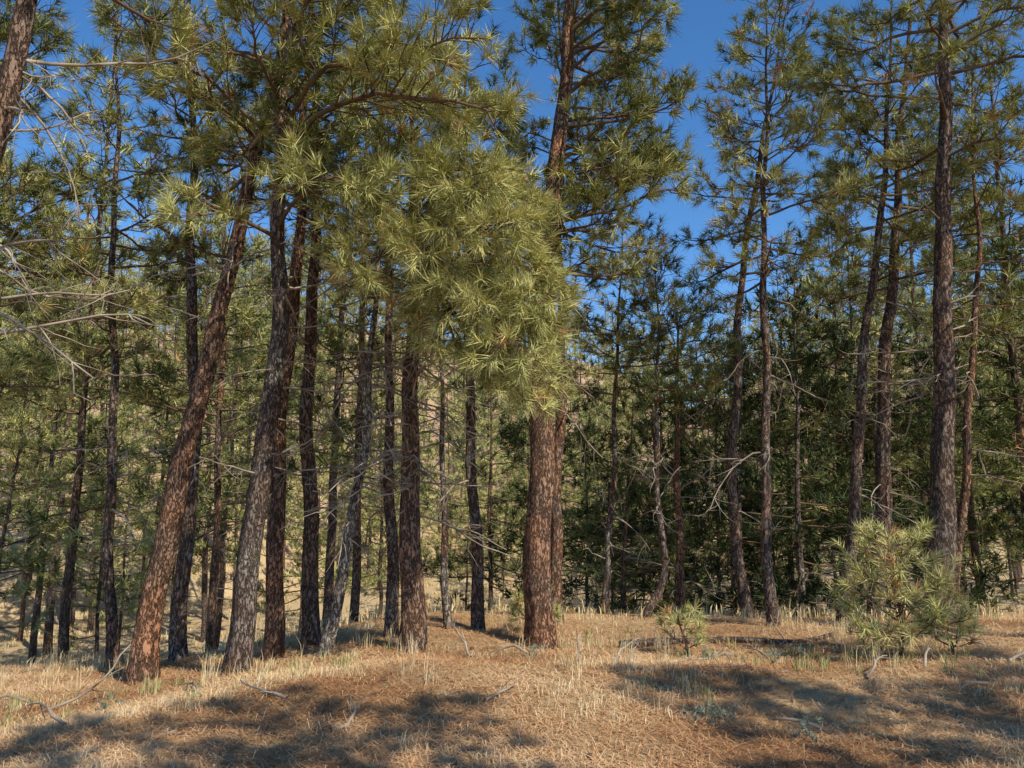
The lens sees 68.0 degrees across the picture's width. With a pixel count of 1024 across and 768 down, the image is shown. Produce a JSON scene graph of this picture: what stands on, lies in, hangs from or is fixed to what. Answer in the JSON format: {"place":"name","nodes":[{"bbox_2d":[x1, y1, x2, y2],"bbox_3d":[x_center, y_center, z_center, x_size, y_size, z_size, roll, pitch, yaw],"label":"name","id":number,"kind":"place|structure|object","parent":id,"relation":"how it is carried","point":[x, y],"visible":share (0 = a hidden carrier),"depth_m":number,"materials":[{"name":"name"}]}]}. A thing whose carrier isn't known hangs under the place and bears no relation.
{"place":"outdoors","nodes":[
{"label":"outdoors","id":0,"kind":"place"},
{"bbox_2d":[0,330,1023,767],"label":"ground","id":1,"kind":"structure","parent":0,"point":[8,618],"depth_m":6.29,"materials":[{"name":"soil"}]},
{"bbox_2d":[0,257,48,506],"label":"pine tree","id":2,"kind":"object","parent":1,"relation":"on","point":[22,468],"visible":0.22,"depth_m":26.50,"materials":[{"name":"green plant"}]},
{"bbox_2d":[0,59,48,401],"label":"pine tree","id":3,"kind":"object","parent":1,"relation":"on","point":[5,252],"visible":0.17,"depth_m":14.31,"materials":[{"name":"green plant"}]},
{"bbox_2d":[0,291,82,641],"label":"pine tree","id":4,"kind":"object","parent":1,"relation":"on","point":[35,561],"visible":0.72,"depth_m":15.14,"materials":[{"name":"green plant"}]},
{"bbox_2d":[0,327,86,641],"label":"pine tree","id":5,"kind":"object","parent":1,"relation":"on","point":[22,618],"visible":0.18,"depth_m":23.86,"materials":[{"name":"green plant"}]},
{"bbox_2d":[0,214,88,595],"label":"pine tree","id":6,"kind":"object","parent":1,"relation":"on","point":[29,576],"visible":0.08,"depth_m":28.48,"materials":[{"name":"green plant"}]},
{"bbox_2d":[0,0,108,479],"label":"ponderosa pine","id":7,"kind":"object","parent":1,"relation":"on","point":[27,179],"visible":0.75,"depth_m":8.91,"materials":[{"name":"green plant"}]},
{"bbox_2d":[0,225,124,665],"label":"pine tree","id":8,"kind":"object","parent":1,"relation":"on","point":[35,615],"visible":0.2,"depth_m":18.18,"materials":[{"name":"green plant"}]},
{"bbox_2d":[0,154,144,657],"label":"pine tree","id":9,"kind":"object","parent":1,"relation":"on","point":[48,639],"visible":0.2,"depth_m":21.74,"materials":[{"name":"green plant"}]},
{"bbox_2d":[18,322,127,626],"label":"pine tree","id":10,"kind":"object","parent":1,"relation":"on","point":[72,616],"visible":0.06,"depth_m":27.24,"materials":[{"name":"green plant"}]},
{"bbox_2d":[0,0,188,661],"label":"pine tree","id":11,"kind":"object","parent":1,"relation":"on","point":[74,512],"visible":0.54,"depth_m":13.37,"materials":[{"name":"green plant"}]},
{"bbox_2d":[44,281,144,633],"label":"pine tree","id":12,"kind":"object","parent":1,"relation":"on","point":[90,625],"visible":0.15,"depth_m":25.74,"materials":[{"name":"green plant"}]},
{"bbox_2d":[27,341,164,661],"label":"pine tree","id":13,"kind":"object","parent":1,"relation":"on","point":[99,595],"visible":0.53,"depth_m":16.57,"materials":[{"name":"green plant"}]},
{"bbox_2d":[4,0,211,669],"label":"ponderosa pine","id":14,"kind":"object","parent":1,"relation":"on","point":[112,633],"visible":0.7,"depth_m":9.56,"materials":[{"name":"green plant"}]},
{"bbox_2d":[0,0,227,402],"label":"ponderosa pine","id":15,"kind":"object","parent":1,"relation":"on","point":[13,67],"visible":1,"depth_m":4.93,"materials":[{"name":"green plant"}]},
{"bbox_2d":[78,406,174,653],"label":"pine tree","id":16,"kind":"object","parent":1,"relation":"on","point":[131,555],"visible":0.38,"depth_m":20.80,"materials":[{"name":"green plant"}]},
{"bbox_2d":[113,359,175,591],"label":"pine tree","id":17,"kind":"object","parent":1,"relation":"on","point":[152,441],"visible":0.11,"depth_m":29.50,"materials":[{"name":"green plant"}]},
{"bbox_2d":[117,297,215,592],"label":"pine tree","id":18,"kind":"object","parent":1,"relation":"on","point":[139,424],"visible":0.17,"depth_m":25.08,"materials":[{"name":"green plant"}]},
{"bbox_2d":[129,381,213,607],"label":"pine tree","id":19,"kind":"object","parent":1,"relation":"on","point":[196,565],"visible":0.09,"depth_m":28.00,"materials":[{"name":"green plant"}]},
{"bbox_2d":[78,0,292,662],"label":"ponderosa pine","id":20,"kind":"object","parent":1,"relation":"on","point":[177,642],"visible":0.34,"depth_m":9.62,"materials":[{"name":"green plant"}]},
{"bbox_2d":[123,160,269,621],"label":"pine tree","id":21,"kind":"object","parent":1,"relation":"on","point":[141,495],"visible":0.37,"depth_m":15.61,"materials":[{"name":"green plant"}]},
{"bbox_2d":[105,56,307,651],"bbox_3d":[-5.260,-0.529,13.507,3.310,11.516,3.375,0,-8,1],"label":"pine tree","id":22,"kind":"object","parent":1,"relation":"on","point":[148,393],"visible":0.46,"depth_m":13.29,"materials":[{"name":"green plant"}]},
{"bbox_2d":[155,236,266,641],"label":"pine tree","id":23,"kind":"object","parent":1,"relation":"on","point":[204,593],"visible":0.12,"depth_m":24.07,"materials":[{"name":"green plant"}]},
{"bbox_2d":[193,338,251,621],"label":"pine tree","id":24,"kind":"object","parent":1,"relation":"on","point":[228,547],"visible":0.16,"depth_m":27.11,"materials":[{"name":"green plant"}]},
{"bbox_2d":[178,258,289,650],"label":"pine tree","id":25,"kind":"object","parent":1,"relation":"on","point":[219,605],"visible":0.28,"depth_m":19.49,"materials":[{"name":"green plant"}]},
{"bbox_2d":[107,0,381,685],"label":"ponderosa pine","id":26,"kind":"object","parent":1,"relation":"on","point":[144,659],"visible":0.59,"depth_m":7.88,"materials":[{"name":"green plant"}]},
{"bbox_2d":[201,232,302,614],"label":"pine tree","id":27,"kind":"object","parent":1,"relation":"on","point":[209,447],"visible":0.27,"depth_m":23.22,"materials":[{"name":"green plant"}]},
{"bbox_2d":[222,228,334,577],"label":"pine tree","id":28,"kind":"object","parent":1,"relation":"on","point":[225,449],"visible":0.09,"depth_m":26.39,"materials":[{"name":"green plant"}]},
{"bbox_2d":[234,355,352,634],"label":"pine tree","id":29,"kind":"object","parent":1,"relation":"on","point":[297,539],"visible":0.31,"depth_m":17.99,"materials":[{"name":"green plant"}]},
{"bbox_2d":[194,0,408,648],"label":"ponderosa pine","id":30,"kind":"object","parent":1,"relation":"on","point":[311,633],"visible":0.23,"depth_m":8.65,"materials":[{"name":"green plant"}]},
{"bbox_2d":[200,0,415,661],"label":"ponderosa pine","id":31,"kind":"object","parent":1,"relation":"on","point":[274,634],"visible":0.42,"depth_m":8.30,"materials":[{"name":"green plant"}]},
{"bbox_2d":[111,0,548,675],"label":"ponderosa pine","id":32,"kind":"object","parent":1,"relation":"on","point":[245,590],"visible":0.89,"depth_m":7.26,"materials":[{"name":"green plant"}]},
{"bbox_2d":[257,43,405,629],"bbox_3d":[-3.512,-0.871,15.329,3.628,13.021,3.128,-6,-10,39],"label":"pine tree","id":33,"kind":"object","parent":1,"relation":"on","point":[328,588],"visible":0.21,"depth_m":14.83,"materials":[{"name":"green plant"}]},
{"bbox_2d":[248,1,453,623],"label":"pine tree","id":34,"kind":"object","parent":1,"relation":"on","point":[332,333],"visible":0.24,"depth_m":12.78,"materials":[{"name":"green plant"}]},
{"bbox_2d":[319,422,384,610],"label":"young pine","id":35,"kind":"object","parent":1,"relation":"on","point":[362,520],"visible":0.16,"depth_m":25.34,"materials":[{"name":"green plant"}]},
{"bbox_2d":[261,24,458,637],"bbox_3d":[-1.594,-0.770,9.086,2.399,7.843,2.022,-4,-9,25],"label":"ponderosa pine","id":36,"kind":"object","parent":1,"relation":"on","point":[392,605],"visible":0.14,"depth_m":8.81,"materials":[{"name":"green plant"}]},
{"bbox_2d":[274,104,457,657],"bbox_3d":[-1.653,0.030,8.069,1.866,6.020,1.754,-5,-9,32],"label":"ponderosa pine","id":37,"kind":"object","parent":1,"relation":"on","point":[327,641],"visible":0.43,"depth_m":7.92,"materials":[{"name":"green plant"}]},
{"bbox_2d":[337,349,425,616],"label":"young pine","id":38,"kind":"object","parent":1,"relation":"on","point":[381,578],"visible":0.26,"depth_m":17.63,"materials":[{"name":"green plant"}]},
{"bbox_2d":[361,403,427,609],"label":"young pine","id":39,"kind":"object","parent":1,"relation":"on","point":[367,582],"visible":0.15,"depth_m":22.48,"materials":[{"name":"green plant"}]},
{"bbox_2d":[282,36,593,652],"bbox_3d":[-0.721,-0.467,7.621,3.058,6.814,3.435,0,-8,0],"label":"ponderosa pine","id":40,"kind":"object","parent":1,"relation":"on","point":[471,293],"visible":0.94,"depth_m":7.01,"materials":[{"name":"green plant"}]},
{"bbox_2d":[422,454,469,588],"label":"young pine","id":41,"kind":"object","parent":1,"relation":"on","point":[429,557],"visible":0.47,"depth_m":30.36,"materials":[{"name":"green plant"}]},
{"bbox_2d":[380,215,512,628],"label":"ponderosa pine","id":42,"kind":"object","parent":1,"relation":"on","point":[446,609],"visible":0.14,"depth_m":9.13,"materials":[{"name":"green plant"}]},
{"bbox_2d":[95,642,822,741],"bbox_3d":[-0.179,2.526,6.329,6.471,0.354,2.725,0,-8,0],"label":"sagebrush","id":43,"kind":"object","parent":1,"relation":"on","point":[703,709],"visible":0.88,"depth_m":5.42,"materials":[{"name":"green plant"}]},
{"bbox_2d":[431,417,499,609],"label":"young pine","id":44,"kind":"object","parent":1,"relation":"on","point":[469,566],"visible":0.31,"depth_m":26.51,"materials":[{"name":"green plant"}]},
{"bbox_2d":[420,327,531,610],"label":"young pine","id":45,"kind":"object","parent":1,"relation":"on","point":[489,525],"visible":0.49,"depth_m":17.27,"materials":[{"name":"green plant"}]},
{"bbox_2d":[393,0,576,630],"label":"ponderosa pine","id":46,"kind":"object","parent":1,"relation":"on","point":[477,607],"visible":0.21,"depth_m":9.45,"materials":[{"name":"green plant"}]},
{"bbox_2d":[1,611,1017,727],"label":"green forbs","id":47,"kind":"object","parent":1,"relation":"on","point":[823,661],"visible":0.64,"depth_m":6.94,"materials":[{"name":"green plant"}]},
{"bbox_2d":[0,200,1023,598],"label":"distant pine forest","id":48,"kind":"object","parent":1,"relation":"on","point":[576,354],"visible":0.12,"depth_m":50.06,"materials":[{"name":"green plant"}]},
{"bbox_2d":[0,612,1023,767],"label":"dry grass","id":49,"kind":"structure","parent":1,"relation":"on","point":[614,662],"depth_m":6.43,"materials":[{"name":"plant"}]},
{"bbox_2d":[0,455,1023,667],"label":"meadow grass","id":50,"kind":"structure","parent":1,"relation":"on","point":[454,606],"depth_m":13.46,"materials":[{"name":"plant"}]},
{"bbox_2d":[0,598,1023,701],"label":"tall dry grass","id":51,"kind":"structure","parent":1,"relation":"on","point":[657,647],"depth_m":7.79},
{"bbox_2d":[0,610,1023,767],"bbox_3d":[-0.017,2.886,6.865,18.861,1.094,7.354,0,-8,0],"label":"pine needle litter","id":52,"kind":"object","parent":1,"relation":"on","point":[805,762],"visible":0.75,"depth_m":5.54,"materials":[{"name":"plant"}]},
{"bbox_2d":[496,409,529,573],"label":"young pine","id":53,"kind":"object","parent":1,"relation":"on","point":[516,476],"visible":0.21,"depth_m":24.67,"materials":[{"name":"green plant"}]},
{"bbox_2d":[503,586,564,625],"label":"pine sapling","id":54,"kind":"object","parent":1,"relation":"on","point":[516,603],"visible":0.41,"depth_m":8.90,"materials":[{"name":"green plant"}]},
{"bbox_2d":[483,325,626,613],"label":"young pine","id":55,"kind":"object","parent":1,"relation":"on","point":[517,440],"visible":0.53,"depth_m":14.64,"materials":[{"name":"green plant"}]},
{"bbox_2d":[475,0,691,623],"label":"ponderosa pine","id":56,"kind":"object","parent":1,"relation":"on","point":[557,539],"visible":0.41,"depth_m":9.99,"materials":[{"name":"green plant"}]},
{"bbox_2d":[468,0,705,649],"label":"ponderosa pine","id":57,"kind":"object","parent":1,"relation":"on","point":[539,624],"visible":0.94,"depth_m":8.63,"materials":[{"name":"green plant"}]},
{"bbox_2d":[570,413,623,607],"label":"young pine","id":58,"kind":"object","parent":1,"relation":"on","point":[579,501],"visible":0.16,"depth_m":25.79,"materials":[{"name":"green plant"}]},
{"bbox_2d":[561,400,638,613],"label":"young pine","id":59,"kind":"object","parent":1,"relation":"on","point":[565,501],"visible":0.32,"depth_m":16.33,"materials":[{"name":"green plant"}]},
{"bbox_2d":[568,390,652,612],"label":"pine tree","id":60,"kind":"object","parent":1,"relation":"on","point":[600,485],"visible":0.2,"depth_m":21.04,"materials":[{"name":"green plant"}]},
{"bbox_2d":[562,391,694,613],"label":"young pine","id":61,"kind":"object","parent":1,"relation":"on","point":[586,531],"visible":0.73,"depth_m":13.10,"materials":[{"name":"green plant"}]},
{"bbox_2d":[555,211,711,614],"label":"ponderosa pine","id":62,"kind":"object","parent":1,"relation":"on","point":[608,570],"visible":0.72,"depth_m":11.08,"materials":[{"name":"green plant"}]},
{"bbox_2d":[579,368,728,614],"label":"young pine","id":63,"kind":"object","parent":1,"relation":"on","point":[639,497],"visible":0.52,"depth_m":13.94,"materials":[{"name":"green plant"}]},
{"bbox_2d":[589,357,724,614],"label":"pine tree","id":64,"kind":"object","parent":1,"relation":"on","point":[693,434],"visible":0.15,"depth_m":19.16,"materials":[{"name":"green plant"}]},
{"bbox_2d":[610,367,730,611],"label":"young pine","id":65,"kind":"object","parent":1,"relation":"on","point":[644,443],"visible":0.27,"depth_m":16.68,"materials":[{"name":"green plant"}]},
{"bbox_2d":[598,243,744,617],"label":"ponderosa pine","id":66,"kind":"object","parent":1,"relation":"on","point":[730,347],"visible":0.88,"depth_m":10.62,"materials":[{"name":"green plant"}]},
{"bbox_2d":[650,597,711,656],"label":"pine sapling","id":67,"kind":"object","parent":1,"relation":"on","point":[673,619],"visible":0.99,"depth_m":7.99,"materials":[{"name":"green plant"}]},
{"bbox_2d":[610,281,762,613],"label":"ponderosa pine","id":68,"kind":"object","parent":1,"relation":"on","point":[679,583],"visible":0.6,"depth_m":12.08,"materials":[{"name":"green plant"}]},
{"bbox_2d":[644,331,790,615],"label":"young pine","id":69,"kind":"object","parent":1,"relation":"on","point":[693,557],"visible":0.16,"depth_m":18.04,"materials":[{"name":"green plant"}]},
{"bbox_2d":[619,614,833,647],"bbox_3d":[2.410,2.781,8.511,2.435,0.350,0.408,1,-8,-4],"label":"fallen log","id":70,"kind":"object","parent":1,"relation":"on","point":[670,640],"visible":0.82,"depth_m":8.48,"materials":[{"name":"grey wood"}]},
{"bbox_2d":[666,354,796,615],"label":"pine tree","id":71,"kind":"object","parent":1,"relation":"on","point":[684,457],"visible":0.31,"depth_m":15.03,"materials":[{"name":"green plant"}]},
{"bbox_2d":[644,300,819,613],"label":"young pine","id":72,"kind":"object","parent":1,"relation":"on","point":[744,419],"visible":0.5,"depth_m":13.56,"materials":[{"name":"green plant"}]},
{"bbox_2d":[666,0,827,617],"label":"ponderosa pine","id":73,"kind":"object","parent":1,"relation":"on","point":[745,598],"visible":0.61,"depth_m":11.32,"materials":[{"name":"green plant"}]},
{"bbox_2d":[686,0,867,626],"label":"ponderosa pine","id":74,"kind":"object","parent":1,"relation":"on","point":[769,588],"visible":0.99,"depth_m":9.86,"materials":[{"name":"green plant"}]},
{"bbox_2d":[707,257,874,616],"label":"young pine","id":75,"kind":"object","parent":1,"relation":"on","point":[780,467],"visible":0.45,"depth_m":14.62,"materials":[{"name":"green plant"}]},
{"bbox_2d":[681,238,907,617],"bbox_3d":[4.649,0.846,12.981,3.693,6.890,3.216,-1,-8,7],"label":"young pine","id":76,"kind":"object","parent":1,"relation":"on","point":[803,595],"visible":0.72,"depth_m":12.77,"materials":[{"name":"green plant"}]},
{"bbox_2d":[751,271,845,611],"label":"pine tree","id":77,"kind":"object","parent":1,"relation":"on","point":[808,554],"visible":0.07,"depth_m":23.76,"materials":[{"name":"green plant"}]},
{"bbox_2d":[771,188,909,579],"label":"pine tree","id":78,"kind":"object","parent":1,"relation":"on","point":[838,446],"visible":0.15,"depth_m":16.76,"materials":[{"name":"green plant"}]},
{"bbox_2d":[784,198,898,606],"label":"pine tree","id":79,"kind":"object","parent":1,"relation":"on","point":[818,318],"visible":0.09,"depth_m":21.70,"materials":[{"name":"green plant"}]},
{"bbox_2d":[775,366,910,615],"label":"young pine","id":80,"kind":"object","parent":1,"relation":"on","point":[821,370],"visible":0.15,"depth_m":16.83,"materials":[{"name":"green plant"}]},
{"bbox_2d":[797,245,900,563],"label":"pine tree","id":81,"kind":"object","parent":1,"relation":"on","point":[829,312],"visible":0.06,"depth_m":27.45,"materials":[{"name":"green plant"}]},
{"bbox_2d":[761,141,962,614],"bbox_3d":[6.637,-0.138,14.930,3.563,9.944,3.422,-1,-8,7],"label":"pine tree","id":82,"kind":"object","parent":1,"relation":"on","point":[851,323],"visible":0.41,"depth_m":14.70,"materials":[{"name":"green plant"}]},
{"bbox_2d":[840,602,922,661],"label":"pine sapling","id":83,"kind":"object","parent":1,"relation":"on","point":[861,624],"visible":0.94,"depth_m":7.14,"materials":[{"name":"green plant"}]},
{"bbox_2d":[790,281,973,614],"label":"young pine","id":84,"kind":"object","parent":1,"relation":"on","point":[836,534],"visible":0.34,"depth_m":13.60,"materials":[{"name":"green plant"}]},
{"bbox_2d":[824,515,970,658],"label":"pine sapling","id":85,"kind":"object","parent":1,"relation":"on","point":[944,581],"visible":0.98,"depth_m":7.36,"materials":[{"name":"green plant"}]},
{"bbox_2d":[802,0,1000,622],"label":"ponderosa pine","id":86,"kind":"object","parent":1,"relation":"on","point":[855,496],"visible":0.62,"depth_m":10.12,"materials":[{"name":"green plant"}]},
{"bbox_2d":[785,0,1022,618],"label":"ponderosa pine","id":87,"kind":"object","parent":1,"relation":"on","point":[883,467],"visible":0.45,"depth_m":11.20,"materials":[{"name":"green plant"}]},
{"bbox_2d":[797,0,1023,639],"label":"ponderosa pine","id":88,"kind":"object","parent":1,"relation":"on","point":[943,505],"visible":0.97,"depth_m":8.96,"materials":[{"name":"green plant"}]},
{"bbox_2d":[840,110,982,591],"bbox_3d":[10.247,-0.495,19.328,3.366,14.010,3.904,2,-8,-16],"label":"pine tree","id":89,"kind":"object","parent":1,"relation":"on","point":[905,271],"visible":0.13,"depth_m":19.27,"materials":[{"name":"green plant"}]},
{"bbox_2d":[863,406,1017,609],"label":"young pine","id":90,"kind":"object","parent":1,"relation":"on","point":[996,555],"visible":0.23,"depth_m":14.13,"materials":[{"name":"green plant"}]},
{"bbox_2d":[872,313,1023,614],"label":"young pine","id":91,"kind":"object","parent":1,"relation":"on","point":[916,424],"visible":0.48,"depth_m":12.70,"materials":[{"name":"green plant"}]},
{"bbox_2d":[905,592,991,656],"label":"pine sapling","id":92,"kind":"object","parent":1,"relation":"on","point":[964,628],"visible":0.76,"depth_m":7.23,"materials":[{"name":"green plant"}]},
{"bbox_2d":[877,108,1023,607],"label":"pine tree","id":93,"kind":"object","parent":1,"relation":"on","point":[964,362],"visible":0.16,"depth_m":16.17,"materials":[{"name":"green plant"}]},
{"bbox_2d":[899,279,1001,598],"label":"pine tree","id":94,"kind":"object","parent":1,"relation":"on","point":[908,459],"visible":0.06,"depth_m":24.63,"materials":[{"name":"green plant"}]},
{"bbox_2d":[895,295,1014,598],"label":"pine tree","id":95,"kind":"object","parent":1,"relation":"on","point":[974,494],"visible":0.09,"depth_m":22.63,"materials":[{"name":"green plant"}]},
{"bbox_2d":[892,28,1023,616],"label":"ponderosa pine","id":96,"kind":"object","parent":1,"relation":"on","point":[967,474],"visible":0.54,"depth_m":9.88,"materials":[{"name":"green plant"}]},
{"bbox_2d":[901,0,1023,549],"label":"pine tree","id":97,"kind":"object","parent":1,"relation":"on","point":[1018,413],"visible":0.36,"depth_m":13.67,"materials":[{"name":"green plant"}]},
{"bbox_2d":[954,193,1023,600],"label":"young pine","id":98,"kind":"object","parent":1,"relation":"on","point":[1003,431],"visible":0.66,"depth_m":13.22,"materials":[{"name":"green plant"}]},
{"bbox_2d":[954,171,1023,585],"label":"pine tree","id":99,"kind":"object","parent":1,"relation":"on","point":[997,230],"visible":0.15,"depth_m":18.22,"materials":[{"name":"green plant"}]},
{"bbox_2d":[956,223,1023,595],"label":"pine tree","id":100,"kind":"object","parent":1,"relation":"on","point":[989,402],"visible":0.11,"depth_m":20.13,"materials":[{"name":"green plant"}]},
{"bbox_2d":[961,363,1023,593],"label":"pine tree","id":101,"kind":"object","parent":1,"relation":"on","point":[1008,551],"visible":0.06,"depth_m":29.24,"materials":[{"name":"green plant"}]},
{"bbox_2d":[965,333,1023,604],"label":"young pine","id":102,"kind":"object","parent":1,"relation":"on","point":[1016,560],"visible":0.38,"depth_m":15.02,"materials":[{"name":"green plant"}]},
{"bbox_2d":[992,54,1023,232],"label":"ponderosa pine","id":103,"kind":"object","parent":1,"relation":"on","point":[1020,204],"visible":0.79,"depth_m":9.02,"materials":[{"name":"green plant"}]},
{"bbox_2d":[0,0,1023,405],"label":"sky","id":104,"kind":"structure","parent":0,"point":[703,22],"materials":[{"name":"blue"}]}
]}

